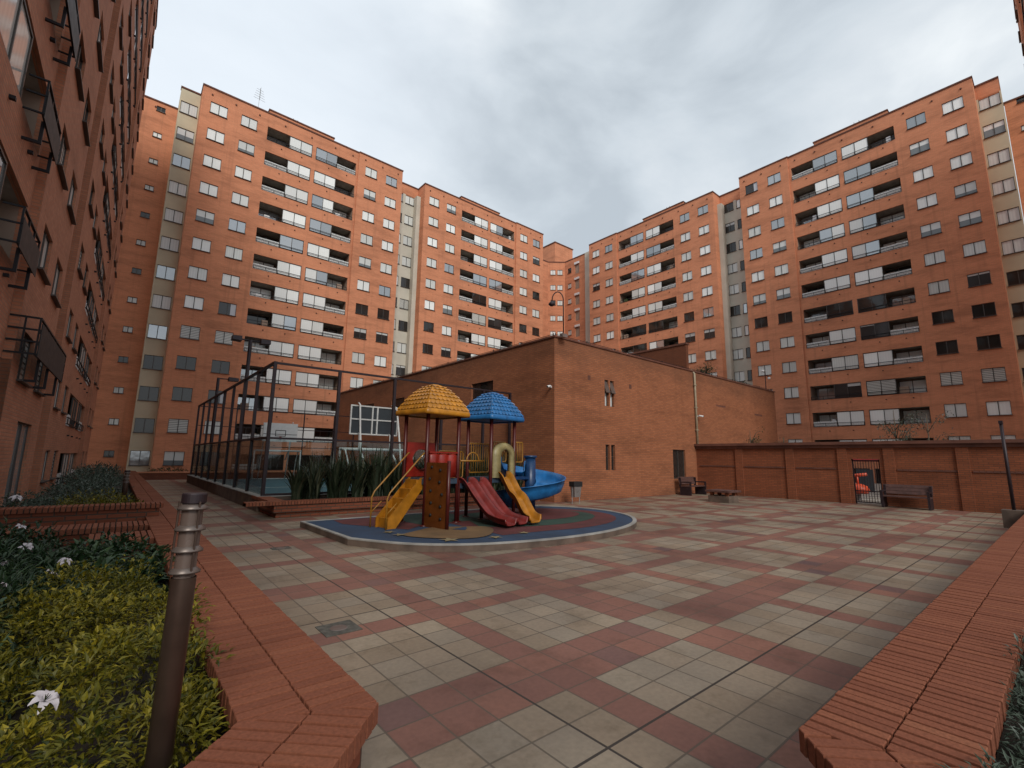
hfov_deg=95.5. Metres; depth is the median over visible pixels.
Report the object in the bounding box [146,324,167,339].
window
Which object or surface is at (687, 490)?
bench
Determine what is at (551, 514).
playground mat maroon
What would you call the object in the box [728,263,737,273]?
window
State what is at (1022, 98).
window
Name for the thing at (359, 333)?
window
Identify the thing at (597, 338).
window
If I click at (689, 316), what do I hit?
window
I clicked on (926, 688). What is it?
planter wall
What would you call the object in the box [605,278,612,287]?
window
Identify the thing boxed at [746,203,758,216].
window
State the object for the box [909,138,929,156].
window
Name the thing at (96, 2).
window
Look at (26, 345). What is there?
window
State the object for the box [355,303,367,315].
window
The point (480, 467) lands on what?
strap leaf plant
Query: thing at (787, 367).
window
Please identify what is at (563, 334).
gooseneck lamp
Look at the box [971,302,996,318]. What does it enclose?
window
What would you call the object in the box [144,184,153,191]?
window
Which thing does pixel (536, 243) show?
window
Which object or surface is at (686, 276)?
window
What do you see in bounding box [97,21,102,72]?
window
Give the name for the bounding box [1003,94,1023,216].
link building
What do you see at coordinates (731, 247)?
window
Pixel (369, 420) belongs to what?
goal with backboard
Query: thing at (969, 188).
window
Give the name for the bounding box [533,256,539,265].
window
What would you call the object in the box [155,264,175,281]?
window
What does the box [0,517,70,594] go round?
dark shrub
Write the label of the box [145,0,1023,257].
sky
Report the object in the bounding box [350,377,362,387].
window
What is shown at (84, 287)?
window
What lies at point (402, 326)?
window
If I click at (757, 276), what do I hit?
window
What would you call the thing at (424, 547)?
playground kerb
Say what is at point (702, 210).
window
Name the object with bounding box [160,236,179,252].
window
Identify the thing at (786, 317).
window
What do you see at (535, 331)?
window
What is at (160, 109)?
window
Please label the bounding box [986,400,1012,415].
window
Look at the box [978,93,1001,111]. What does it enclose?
window
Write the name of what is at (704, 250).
window
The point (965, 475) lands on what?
perimeter wall
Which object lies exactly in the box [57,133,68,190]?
window
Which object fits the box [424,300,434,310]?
window
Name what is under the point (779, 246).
window
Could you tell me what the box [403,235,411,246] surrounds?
window
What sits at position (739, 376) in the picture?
window
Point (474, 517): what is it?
green playground mat
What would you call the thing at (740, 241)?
window
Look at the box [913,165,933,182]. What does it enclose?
window
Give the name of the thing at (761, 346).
window
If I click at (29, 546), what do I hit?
white flower
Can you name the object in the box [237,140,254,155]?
window
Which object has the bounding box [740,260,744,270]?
window
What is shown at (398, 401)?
window
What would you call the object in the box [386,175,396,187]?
window
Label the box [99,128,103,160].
window
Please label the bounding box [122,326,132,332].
window
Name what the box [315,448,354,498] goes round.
strap leaf plant
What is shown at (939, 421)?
sapling
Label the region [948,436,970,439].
window
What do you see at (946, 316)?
window
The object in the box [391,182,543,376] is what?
apartment tower
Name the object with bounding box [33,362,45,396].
window
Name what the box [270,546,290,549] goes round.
drain cover
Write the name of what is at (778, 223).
window
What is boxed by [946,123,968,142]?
window
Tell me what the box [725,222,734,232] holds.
window
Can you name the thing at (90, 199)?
window
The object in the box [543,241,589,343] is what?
corner building
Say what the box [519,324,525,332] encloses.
window
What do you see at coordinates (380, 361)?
window
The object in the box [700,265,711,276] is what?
window
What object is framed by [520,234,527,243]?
window
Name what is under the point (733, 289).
window
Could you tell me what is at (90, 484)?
grey green shrub
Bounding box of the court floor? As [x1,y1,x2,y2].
[265,479,392,493]
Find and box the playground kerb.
[300,505,636,551]
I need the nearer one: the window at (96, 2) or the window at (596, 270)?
the window at (96, 2)
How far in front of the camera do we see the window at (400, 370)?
50.72 m
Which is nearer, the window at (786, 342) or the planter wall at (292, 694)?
the planter wall at (292, 694)
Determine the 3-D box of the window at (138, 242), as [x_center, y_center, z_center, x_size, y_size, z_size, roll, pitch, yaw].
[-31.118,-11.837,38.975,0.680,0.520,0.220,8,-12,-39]
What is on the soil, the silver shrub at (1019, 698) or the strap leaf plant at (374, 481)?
the silver shrub at (1019, 698)
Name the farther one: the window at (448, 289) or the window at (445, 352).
the window at (448, 289)
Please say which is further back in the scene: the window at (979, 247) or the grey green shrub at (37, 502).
the window at (979, 247)
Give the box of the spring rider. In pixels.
[855,473,869,500]
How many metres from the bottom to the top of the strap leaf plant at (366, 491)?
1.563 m
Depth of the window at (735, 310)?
52.30 m
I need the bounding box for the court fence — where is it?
[186,361,511,511]
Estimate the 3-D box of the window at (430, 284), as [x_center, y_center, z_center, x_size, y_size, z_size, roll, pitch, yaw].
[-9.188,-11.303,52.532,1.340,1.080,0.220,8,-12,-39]
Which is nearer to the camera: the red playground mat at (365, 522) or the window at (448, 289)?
the red playground mat at (365, 522)
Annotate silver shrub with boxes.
[936,744,1023,767]
[996,629,1023,767]
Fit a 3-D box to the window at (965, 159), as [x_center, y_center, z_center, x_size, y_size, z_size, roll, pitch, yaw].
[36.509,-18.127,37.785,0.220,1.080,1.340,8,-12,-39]
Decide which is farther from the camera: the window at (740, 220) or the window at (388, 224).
the window at (740, 220)
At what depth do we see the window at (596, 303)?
66.02 m
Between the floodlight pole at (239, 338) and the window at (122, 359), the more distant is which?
the window at (122, 359)
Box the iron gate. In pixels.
[852,459,881,503]
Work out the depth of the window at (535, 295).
63.10 m
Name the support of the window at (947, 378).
in the apartment tower at (884, 261)
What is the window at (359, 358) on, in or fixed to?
in the apartment tower at (279, 231)
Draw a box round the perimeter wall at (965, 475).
[694,439,1023,513]
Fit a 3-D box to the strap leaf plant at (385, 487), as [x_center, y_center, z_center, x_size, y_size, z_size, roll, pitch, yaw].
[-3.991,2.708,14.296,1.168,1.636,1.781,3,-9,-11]
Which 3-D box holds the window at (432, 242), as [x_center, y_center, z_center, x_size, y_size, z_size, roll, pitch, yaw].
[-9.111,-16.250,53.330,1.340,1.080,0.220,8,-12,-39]
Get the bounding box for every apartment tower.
[0,0,115,507]
[27,0,157,500]
[126,83,403,471]
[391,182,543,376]
[589,188,752,385]
[738,76,1023,483]
[1013,0,1023,55]
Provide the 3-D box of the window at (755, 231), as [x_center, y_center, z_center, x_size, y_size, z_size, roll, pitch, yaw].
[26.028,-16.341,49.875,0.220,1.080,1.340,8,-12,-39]
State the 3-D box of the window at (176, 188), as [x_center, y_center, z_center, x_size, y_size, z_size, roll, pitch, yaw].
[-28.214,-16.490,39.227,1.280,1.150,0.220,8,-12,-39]
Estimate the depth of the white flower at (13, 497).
7.41 m
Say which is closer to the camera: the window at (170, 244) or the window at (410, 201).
the window at (170, 244)
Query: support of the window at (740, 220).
in the apartment tower at (672, 275)
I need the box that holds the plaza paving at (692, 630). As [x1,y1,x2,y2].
[120,474,1008,767]
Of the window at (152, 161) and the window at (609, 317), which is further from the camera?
the window at (609, 317)
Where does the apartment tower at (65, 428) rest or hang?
on the ground
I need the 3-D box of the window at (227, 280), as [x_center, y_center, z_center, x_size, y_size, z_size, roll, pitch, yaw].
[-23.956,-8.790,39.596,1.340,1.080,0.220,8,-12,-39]
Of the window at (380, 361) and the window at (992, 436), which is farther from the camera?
the window at (380, 361)
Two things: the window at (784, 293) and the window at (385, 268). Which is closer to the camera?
the window at (784, 293)
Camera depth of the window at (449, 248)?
54.84 m
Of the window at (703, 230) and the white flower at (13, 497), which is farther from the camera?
the window at (703, 230)
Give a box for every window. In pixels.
[2,422,28,505]
[16,335,32,387]
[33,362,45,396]
[37,229,50,285]
[40,450,49,482]
[49,451,56,479]
[51,263,61,308]
[53,380,61,410]
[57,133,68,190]
[61,387,67,414]
[65,312,72,343]
[67,177,76,224]
[72,327,77,353]
[75,42,84,101]
[77,247,83,279]
[82,98,89,146]
[82,268,87,295]
[88,187,93,218]
[92,210,96,239]
[93,0,99,18]
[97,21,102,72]
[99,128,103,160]
[102,157,105,185]
[103,450,113,456]
[108,418,118,424]
[109,72,113,104]
[111,105,114,134]
[113,387,123,393]
[117,356,128,362]
[119,15,122,50]
[120,57,122,84]
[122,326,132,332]
[127,296,136,303]
[128,450,150,465]
[129,5,131,36]
[131,267,141,274]
[133,418,154,432]
[135,239,145,246]
[138,386,158,401]
[140,211,149,218]
[142,354,163,370]
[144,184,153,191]
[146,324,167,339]
[148,158,157,165]
[151,294,171,310]
[152,131,161,139]
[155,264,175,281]
[156,106,165,113]
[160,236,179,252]
[162,451,184,465]
[163,208,182,224]
[167,419,188,432]
[168,180,186,197]
[171,153,190,170]
[171,387,192,401]
[175,126,193,143]
[175,355,196,370]
[179,100,197,118]
[179,325,199,339]
[184,295,203,310]
[187,265,207,281]
[191,237,210,252]
[195,209,214,224]
[199,181,217,197]
[202,154,221,170]
[203,421,222,434]
[206,128,224,144]
[207,390,226,403]
[209,102,227,118]
[211,360,229,373]
[214,330,232,344]
[218,301,236,316]
[221,273,239,288]
[224,245,242,260]
[228,218,245,233]
[231,192,248,207]
[234,166,251,181]
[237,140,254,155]
[240,115,257,130]
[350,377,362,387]
[352,352,364,363]
[353,327,366,339]
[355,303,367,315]
[357,279,369,291]
[358,256,370,268]
[360,233,372,245]
[362,211,374,223]
[364,188,375,201]
[365,167,376,179]
[374,355,385,366]
[375,332,387,343]
[377,308,388,319]
[378,285,390,297]
[380,262,391,274]
[382,240,393,252]
[383,218,394,230]
[384,197,395,209]
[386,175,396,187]
[395,398,403,407]
[396,365,404,375]
[397,342,405,353]
[398,320,407,331]
[399,298,408,309]
[401,277,409,288]
[402,256,410,267]
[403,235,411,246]
[404,215,412,226]
[405,195,413,206]
[422,343,432,353]
[423,321,433,332]
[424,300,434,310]
[426,257,436,268]
[426,278,435,289]
[428,216,438,227]
[428,237,437,248]
[429,196,438,207]
[441,347,450,357]
[442,325,450,335]
[443,304,451,314]
[444,263,453,273]
[444,284,453,294]
[445,243,453,253]
[446,223,455,234]
[447,203,455,214]
[473,381,492,398]
[519,305,526,314]
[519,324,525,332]
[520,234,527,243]
[520,251,526,260]
[520,269,527,278]
[520,287,527,296]
[532,291,539,300]
[532,309,538,317]
[532,327,538,335]
[533,239,539,248]
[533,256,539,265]
[533,274,539,282]
[557,300,562,305]
[557,316,562,320]
[592,249,598,258]
[592,283,599,291]
[592,300,599,308]
[593,266,599,274]
[593,317,600,325]
[593,334,600,342]
[604,244,611,253]
[605,261,612,269]
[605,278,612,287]
[605,295,612,304]
[605,380,615,406]
[606,313,613,321]
[606,331,613,339]
[606,445,613,469]
[673,450,684,478]
[679,212,689,223]
[680,231,689,242]
[681,251,690,261]
[682,271,691,281]
[683,291,692,301]
[684,311,693,321]
[685,332,694,342]
[688,353,695,362]
[697,204,707,216]
[699,224,708,235]
[700,244,710,255]
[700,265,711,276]
[702,286,712,296]
[703,307,713,317]
[704,328,714,338]
[705,350,715,360]
[724,202,733,213]
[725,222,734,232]
[726,242,736,253]
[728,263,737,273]
[729,284,738,294]
[730,305,740,316]
[732,327,741,337]
[733,349,743,359]
[734,371,744,381]
[736,199,740,208]
[738,219,741,228]
[739,239,742,249]
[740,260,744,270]
[742,282,745,291]
[743,303,747,313]
[744,325,748,335]
[745,182,757,195]
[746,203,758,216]
[746,347,750,357]
[747,370,751,380]
[748,225,760,238]
[750,248,762,259]
[751,270,764,282]
[753,293,766,305]
[754,317,767,328]
[756,340,769,351]
[758,364,771,375]
[767,172,780,185]
[769,194,782,207]
[771,217,784,230]
[773,240,786,252]
[774,263,788,276]
[776,287,790,299]
[778,311,792,323]
[780,336,794,348]
[782,361,796,372]
[784,387,798,398]
[786,413,801,423]
[788,439,802,441]
[906,112,926,129]
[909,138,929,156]
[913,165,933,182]
[916,193,937,210]
[920,221,941,237]
[924,250,945,266]
[928,279,949,295]
[932,309,954,324]
[935,340,958,354]
[940,371,962,385]
[942,96,964,115]
[944,403,967,417]
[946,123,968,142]
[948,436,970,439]
[950,152,972,170]
[954,180,977,198]
[958,210,982,227]
[962,240,986,257]
[967,270,991,287]
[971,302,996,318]
[976,334,1001,350]
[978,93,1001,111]
[981,367,1007,382]
[983,119,1005,138]
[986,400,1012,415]
[987,148,1010,167]
[990,435,1015,438]
[992,177,1016,195]
[996,207,1021,225]
[1001,237,1023,255]
[1006,269,1023,285]
[1011,302,1023,317]
[1015,9,1018,22]
[1016,97,1023,104]
[1016,335,1023,349]
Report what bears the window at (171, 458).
in the apartment tower at (279, 231)
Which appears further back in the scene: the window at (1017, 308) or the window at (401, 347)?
the window at (401, 347)
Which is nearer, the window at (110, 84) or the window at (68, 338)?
the window at (68, 338)
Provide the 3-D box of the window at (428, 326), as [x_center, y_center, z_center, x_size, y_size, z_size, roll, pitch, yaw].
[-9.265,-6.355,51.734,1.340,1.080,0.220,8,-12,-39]
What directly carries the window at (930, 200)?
in the apartment tower at (884, 261)
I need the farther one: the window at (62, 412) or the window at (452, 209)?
the window at (452, 209)
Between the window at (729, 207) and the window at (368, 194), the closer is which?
the window at (368, 194)
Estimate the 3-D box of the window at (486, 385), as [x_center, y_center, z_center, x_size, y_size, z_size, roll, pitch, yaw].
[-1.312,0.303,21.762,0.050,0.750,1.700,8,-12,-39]
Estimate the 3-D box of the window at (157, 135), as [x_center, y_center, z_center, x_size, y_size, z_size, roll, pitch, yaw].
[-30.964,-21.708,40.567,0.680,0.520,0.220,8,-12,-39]
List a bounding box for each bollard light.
[121,470,130,502]
[144,492,208,767]
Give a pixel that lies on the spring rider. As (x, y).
(860, 485)
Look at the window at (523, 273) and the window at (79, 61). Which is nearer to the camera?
the window at (79, 61)
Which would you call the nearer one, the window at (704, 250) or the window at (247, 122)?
the window at (247, 122)
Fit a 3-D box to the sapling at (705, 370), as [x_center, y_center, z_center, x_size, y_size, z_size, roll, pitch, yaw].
[11.454,-0.550,27.588,1.431,1.668,1.383,-4,-11,30]
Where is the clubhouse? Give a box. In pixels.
[335,333,777,502]
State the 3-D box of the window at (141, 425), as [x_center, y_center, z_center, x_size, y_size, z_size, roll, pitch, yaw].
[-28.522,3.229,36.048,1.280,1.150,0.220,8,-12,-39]
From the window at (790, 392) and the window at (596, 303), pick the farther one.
the window at (596, 303)
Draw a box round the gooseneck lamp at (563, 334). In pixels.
[548,291,567,337]
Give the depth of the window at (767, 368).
47.49 m
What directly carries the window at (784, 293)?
in the apartment tower at (884, 261)
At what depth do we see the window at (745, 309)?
51.50 m
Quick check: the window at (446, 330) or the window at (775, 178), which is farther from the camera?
the window at (446, 330)
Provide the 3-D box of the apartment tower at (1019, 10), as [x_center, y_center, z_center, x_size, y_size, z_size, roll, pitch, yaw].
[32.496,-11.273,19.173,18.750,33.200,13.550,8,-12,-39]
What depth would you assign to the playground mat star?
8.34 m
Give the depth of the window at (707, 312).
53.05 m
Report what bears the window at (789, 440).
in the apartment tower at (884, 261)
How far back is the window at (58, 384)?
16.73 m
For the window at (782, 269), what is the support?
in the apartment tower at (884, 261)
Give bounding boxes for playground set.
[369,384,565,529]
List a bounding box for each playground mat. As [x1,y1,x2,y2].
[308,506,631,542]
[334,517,419,528]
[403,513,468,523]
[461,510,594,526]
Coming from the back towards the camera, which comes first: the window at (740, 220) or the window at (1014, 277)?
the window at (740, 220)
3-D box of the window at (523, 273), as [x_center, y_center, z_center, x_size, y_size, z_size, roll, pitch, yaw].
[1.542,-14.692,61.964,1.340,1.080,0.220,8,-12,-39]
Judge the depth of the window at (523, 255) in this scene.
62.38 m
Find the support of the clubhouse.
on the plaza paving at (692, 630)
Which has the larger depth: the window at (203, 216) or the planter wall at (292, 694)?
the window at (203, 216)
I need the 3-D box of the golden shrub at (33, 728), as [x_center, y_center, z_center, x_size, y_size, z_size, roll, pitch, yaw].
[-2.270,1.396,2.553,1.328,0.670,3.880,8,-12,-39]
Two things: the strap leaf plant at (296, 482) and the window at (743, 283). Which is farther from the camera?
the window at (743, 283)
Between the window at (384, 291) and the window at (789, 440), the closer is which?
the window at (789, 440)
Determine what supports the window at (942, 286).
in the apartment tower at (884, 261)
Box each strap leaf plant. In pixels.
[281,456,318,499]
[293,450,328,498]
[293,458,319,498]
[299,453,336,498]
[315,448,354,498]
[315,451,362,497]
[330,456,364,497]
[335,444,380,496]
[359,442,398,496]
[362,451,377,496]
[366,447,400,495]
[386,454,422,494]
[413,455,424,494]
[447,446,465,492]
[459,456,465,492]
[459,462,478,492]
[461,449,487,475]
[485,457,503,490]
[498,458,506,489]
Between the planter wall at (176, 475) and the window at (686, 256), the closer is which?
the planter wall at (176, 475)
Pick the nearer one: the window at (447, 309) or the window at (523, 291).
the window at (447, 309)
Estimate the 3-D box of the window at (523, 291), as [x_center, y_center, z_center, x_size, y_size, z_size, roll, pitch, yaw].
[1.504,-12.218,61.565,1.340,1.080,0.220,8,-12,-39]
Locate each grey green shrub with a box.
[0,488,66,507]
[31,473,135,504]
[56,460,123,488]
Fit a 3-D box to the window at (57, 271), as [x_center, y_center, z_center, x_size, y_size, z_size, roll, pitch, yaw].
[-12.286,-2.738,12.541,0.220,1.080,1.340,8,-12,-38]
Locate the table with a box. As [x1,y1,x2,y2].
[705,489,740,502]
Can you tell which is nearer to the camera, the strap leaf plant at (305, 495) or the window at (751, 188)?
the strap leaf plant at (305, 495)
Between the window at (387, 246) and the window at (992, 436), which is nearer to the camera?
the window at (992, 436)
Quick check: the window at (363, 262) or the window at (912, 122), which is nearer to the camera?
the window at (912, 122)
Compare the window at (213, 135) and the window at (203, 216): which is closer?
the window at (203, 216)
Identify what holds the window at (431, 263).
in the apartment tower at (469, 278)
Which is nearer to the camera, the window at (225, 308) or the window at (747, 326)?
the window at (225, 308)
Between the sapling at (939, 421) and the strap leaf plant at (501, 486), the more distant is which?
the sapling at (939, 421)
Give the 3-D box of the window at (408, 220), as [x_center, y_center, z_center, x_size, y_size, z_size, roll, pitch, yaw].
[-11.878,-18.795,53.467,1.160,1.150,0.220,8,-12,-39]
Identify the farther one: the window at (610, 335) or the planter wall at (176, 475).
the window at (610, 335)
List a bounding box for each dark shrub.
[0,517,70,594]
[0,535,95,718]
[22,530,174,622]
[147,466,187,471]
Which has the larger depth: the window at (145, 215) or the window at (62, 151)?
the window at (145, 215)
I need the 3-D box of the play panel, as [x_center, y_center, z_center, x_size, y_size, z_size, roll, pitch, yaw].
[16.709,4.438,21.947,0.140,1.900,1.500,8,-12,-39]
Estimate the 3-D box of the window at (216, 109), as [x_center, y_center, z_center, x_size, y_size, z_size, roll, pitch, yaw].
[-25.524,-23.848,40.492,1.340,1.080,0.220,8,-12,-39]
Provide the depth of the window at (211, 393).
37.97 m
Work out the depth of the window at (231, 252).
40.04 m
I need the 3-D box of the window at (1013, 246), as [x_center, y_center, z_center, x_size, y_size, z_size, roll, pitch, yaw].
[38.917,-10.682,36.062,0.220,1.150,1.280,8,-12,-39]
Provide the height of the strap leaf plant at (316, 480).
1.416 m
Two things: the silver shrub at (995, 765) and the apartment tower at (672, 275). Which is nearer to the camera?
the silver shrub at (995, 765)
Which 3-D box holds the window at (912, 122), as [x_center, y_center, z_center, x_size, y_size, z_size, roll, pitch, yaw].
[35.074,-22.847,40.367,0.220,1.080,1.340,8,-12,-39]
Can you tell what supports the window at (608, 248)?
in the apartment tower at (672, 275)
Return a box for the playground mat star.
[439,538,458,540]
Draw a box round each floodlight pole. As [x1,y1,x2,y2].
[209,377,238,442]
[231,335,270,438]
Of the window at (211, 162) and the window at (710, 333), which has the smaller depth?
the window at (211, 162)
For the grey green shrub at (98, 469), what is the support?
on the soil
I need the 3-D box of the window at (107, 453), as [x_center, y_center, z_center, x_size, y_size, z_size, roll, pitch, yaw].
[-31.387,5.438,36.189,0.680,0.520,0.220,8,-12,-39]
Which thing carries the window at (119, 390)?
in the link building at (110, 436)
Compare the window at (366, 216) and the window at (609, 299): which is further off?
the window at (609, 299)
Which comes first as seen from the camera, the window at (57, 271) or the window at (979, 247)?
the window at (57, 271)
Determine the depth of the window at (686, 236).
56.42 m
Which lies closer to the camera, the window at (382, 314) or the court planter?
the court planter
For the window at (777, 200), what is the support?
in the apartment tower at (884, 261)
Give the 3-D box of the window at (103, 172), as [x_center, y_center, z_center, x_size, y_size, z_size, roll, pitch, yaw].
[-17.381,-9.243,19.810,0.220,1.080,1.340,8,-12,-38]
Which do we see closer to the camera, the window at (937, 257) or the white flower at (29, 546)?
the white flower at (29, 546)
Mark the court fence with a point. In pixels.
(234, 470)
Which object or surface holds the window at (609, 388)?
in the clubhouse
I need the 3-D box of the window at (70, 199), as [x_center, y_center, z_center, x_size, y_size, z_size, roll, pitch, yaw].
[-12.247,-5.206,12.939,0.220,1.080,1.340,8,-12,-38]
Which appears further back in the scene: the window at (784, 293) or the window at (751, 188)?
the window at (751, 188)
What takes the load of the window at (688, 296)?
in the apartment tower at (672, 275)
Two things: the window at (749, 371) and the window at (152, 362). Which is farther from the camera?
the window at (749, 371)
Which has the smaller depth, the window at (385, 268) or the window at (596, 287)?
the window at (385, 268)
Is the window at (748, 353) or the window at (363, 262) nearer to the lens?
the window at (363, 262)
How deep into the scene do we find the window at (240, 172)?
41.23 m
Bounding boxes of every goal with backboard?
[262,422,301,478]
[339,402,402,490]
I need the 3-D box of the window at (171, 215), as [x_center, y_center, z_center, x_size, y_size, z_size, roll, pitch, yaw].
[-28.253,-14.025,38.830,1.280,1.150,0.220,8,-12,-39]
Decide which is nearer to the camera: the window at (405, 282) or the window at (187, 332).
the window at (187, 332)
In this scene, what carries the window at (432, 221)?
in the apartment tower at (469, 278)
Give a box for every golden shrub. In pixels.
[0,550,235,767]
[49,487,143,506]
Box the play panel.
[853,459,878,490]
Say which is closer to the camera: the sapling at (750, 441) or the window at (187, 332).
the sapling at (750, 441)
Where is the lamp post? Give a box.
[998,421,1023,527]
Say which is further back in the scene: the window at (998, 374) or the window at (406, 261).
the window at (406, 261)
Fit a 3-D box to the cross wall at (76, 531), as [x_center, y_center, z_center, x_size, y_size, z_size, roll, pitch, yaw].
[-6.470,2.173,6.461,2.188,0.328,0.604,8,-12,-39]
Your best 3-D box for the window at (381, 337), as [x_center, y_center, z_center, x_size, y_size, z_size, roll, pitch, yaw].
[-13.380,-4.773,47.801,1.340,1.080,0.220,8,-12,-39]
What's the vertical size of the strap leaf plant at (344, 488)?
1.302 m
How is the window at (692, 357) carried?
in the apartment tower at (672, 275)
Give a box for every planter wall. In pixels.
[128,471,378,767]
[137,471,324,479]
[799,515,1023,767]
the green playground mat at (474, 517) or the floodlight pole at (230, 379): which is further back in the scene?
the floodlight pole at (230, 379)
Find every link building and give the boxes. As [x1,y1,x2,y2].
[86,95,177,473]
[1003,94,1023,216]
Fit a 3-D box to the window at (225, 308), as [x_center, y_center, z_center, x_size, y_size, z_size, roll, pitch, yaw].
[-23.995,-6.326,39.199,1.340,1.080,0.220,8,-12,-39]
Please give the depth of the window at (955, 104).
38.62 m
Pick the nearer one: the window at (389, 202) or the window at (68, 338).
the window at (68, 338)
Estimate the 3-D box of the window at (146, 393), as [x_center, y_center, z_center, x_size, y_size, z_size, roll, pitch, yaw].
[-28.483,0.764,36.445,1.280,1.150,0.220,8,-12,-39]
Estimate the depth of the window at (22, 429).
11.28 m
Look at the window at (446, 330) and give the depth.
53.25 m
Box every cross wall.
[0,501,163,527]
[1,520,147,548]
[86,530,153,557]
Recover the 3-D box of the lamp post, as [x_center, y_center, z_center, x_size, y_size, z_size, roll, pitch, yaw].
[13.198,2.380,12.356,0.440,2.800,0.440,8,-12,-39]
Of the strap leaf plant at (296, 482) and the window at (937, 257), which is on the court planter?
the strap leaf plant at (296, 482)
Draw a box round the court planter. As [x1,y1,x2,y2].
[243,493,539,517]
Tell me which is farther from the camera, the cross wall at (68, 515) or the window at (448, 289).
the window at (448, 289)
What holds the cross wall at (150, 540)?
attached to the planter wall at (292, 694)
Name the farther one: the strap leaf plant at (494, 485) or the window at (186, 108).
the window at (186, 108)
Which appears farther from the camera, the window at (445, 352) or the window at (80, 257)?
the window at (445, 352)
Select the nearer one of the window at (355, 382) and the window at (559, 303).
the window at (355, 382)
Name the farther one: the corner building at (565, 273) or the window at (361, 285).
the corner building at (565, 273)
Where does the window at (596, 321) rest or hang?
in the apartment tower at (672, 275)
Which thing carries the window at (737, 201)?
in the apartment tower at (672, 275)
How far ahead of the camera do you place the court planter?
12.65 m
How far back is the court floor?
22.24 m
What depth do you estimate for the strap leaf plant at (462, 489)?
16.72 m
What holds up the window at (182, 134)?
in the apartment tower at (279, 231)
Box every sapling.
[696,358,717,374]
[746,427,764,442]
[875,410,922,440]
[912,410,956,439]
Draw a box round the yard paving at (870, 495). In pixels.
[857,483,880,504]
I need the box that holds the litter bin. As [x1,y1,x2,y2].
[569,481,582,503]
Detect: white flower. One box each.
[0,690,59,759]
[1,561,10,580]
[8,495,22,506]
[11,524,26,536]
[17,543,33,553]
[52,557,71,579]
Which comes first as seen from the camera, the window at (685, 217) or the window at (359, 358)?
the window at (359, 358)
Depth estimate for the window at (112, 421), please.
36.61 m
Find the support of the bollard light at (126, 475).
on the soil
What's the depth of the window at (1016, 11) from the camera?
30.15 m
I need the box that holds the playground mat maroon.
[483,510,578,519]
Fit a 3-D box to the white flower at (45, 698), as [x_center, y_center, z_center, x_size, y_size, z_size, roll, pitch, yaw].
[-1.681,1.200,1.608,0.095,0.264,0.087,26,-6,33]
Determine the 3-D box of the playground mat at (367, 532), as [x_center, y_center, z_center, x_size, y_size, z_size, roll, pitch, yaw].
[-0.119,3.322,11.070,7.808,0.122,4.804,8,-12,-39]
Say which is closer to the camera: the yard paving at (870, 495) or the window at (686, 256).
the yard paving at (870, 495)
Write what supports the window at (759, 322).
in the apartment tower at (884, 261)
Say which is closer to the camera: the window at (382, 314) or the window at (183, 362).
the window at (183, 362)
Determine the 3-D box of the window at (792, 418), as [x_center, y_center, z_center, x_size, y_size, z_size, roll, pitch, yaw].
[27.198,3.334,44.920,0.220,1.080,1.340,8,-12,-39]
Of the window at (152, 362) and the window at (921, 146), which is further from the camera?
the window at (921, 146)
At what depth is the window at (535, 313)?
62.63 m
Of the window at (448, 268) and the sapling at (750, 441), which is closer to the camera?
the sapling at (750, 441)
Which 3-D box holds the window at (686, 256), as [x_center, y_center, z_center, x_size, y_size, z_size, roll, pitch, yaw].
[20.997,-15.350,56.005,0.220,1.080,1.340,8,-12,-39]
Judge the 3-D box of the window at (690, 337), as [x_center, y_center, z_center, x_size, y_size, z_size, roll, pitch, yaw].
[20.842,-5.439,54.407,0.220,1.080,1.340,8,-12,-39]
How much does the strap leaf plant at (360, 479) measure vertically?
1.734 m
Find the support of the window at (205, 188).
in the apartment tower at (279, 231)
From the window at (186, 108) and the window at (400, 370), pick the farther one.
the window at (400, 370)
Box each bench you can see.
[677,476,706,495]
[880,484,933,510]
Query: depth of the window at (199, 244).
38.54 m
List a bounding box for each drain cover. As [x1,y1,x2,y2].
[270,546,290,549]
[315,620,362,637]
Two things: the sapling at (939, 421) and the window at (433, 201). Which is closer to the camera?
the sapling at (939, 421)
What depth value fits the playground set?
10.89 m
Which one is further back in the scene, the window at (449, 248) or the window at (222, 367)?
the window at (449, 248)
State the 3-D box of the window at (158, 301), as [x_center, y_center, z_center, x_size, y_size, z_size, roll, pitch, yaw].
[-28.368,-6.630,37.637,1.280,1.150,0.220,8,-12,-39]
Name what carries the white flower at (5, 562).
on the dark shrub at (15, 574)
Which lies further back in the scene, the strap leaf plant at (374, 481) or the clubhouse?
the clubhouse
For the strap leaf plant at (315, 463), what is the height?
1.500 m
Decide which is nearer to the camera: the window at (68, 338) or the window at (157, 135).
the window at (68, 338)
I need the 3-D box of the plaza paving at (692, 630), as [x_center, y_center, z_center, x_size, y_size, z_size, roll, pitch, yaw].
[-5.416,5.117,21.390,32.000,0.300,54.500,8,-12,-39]
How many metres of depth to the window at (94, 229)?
19.55 m
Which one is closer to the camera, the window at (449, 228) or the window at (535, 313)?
the window at (449, 228)
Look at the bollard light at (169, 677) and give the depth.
1.65 m
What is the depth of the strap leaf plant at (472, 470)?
16.13 m
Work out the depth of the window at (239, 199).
40.83 m
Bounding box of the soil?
[0,475,1023,767]
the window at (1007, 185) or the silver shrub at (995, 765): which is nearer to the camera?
the silver shrub at (995, 765)
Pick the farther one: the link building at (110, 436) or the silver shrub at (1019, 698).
the link building at (110, 436)
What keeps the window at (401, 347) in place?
in the apartment tower at (469, 278)
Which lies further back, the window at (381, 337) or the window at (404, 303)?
the window at (404, 303)
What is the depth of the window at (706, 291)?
53.49 m
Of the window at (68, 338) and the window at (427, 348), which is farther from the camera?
the window at (427, 348)

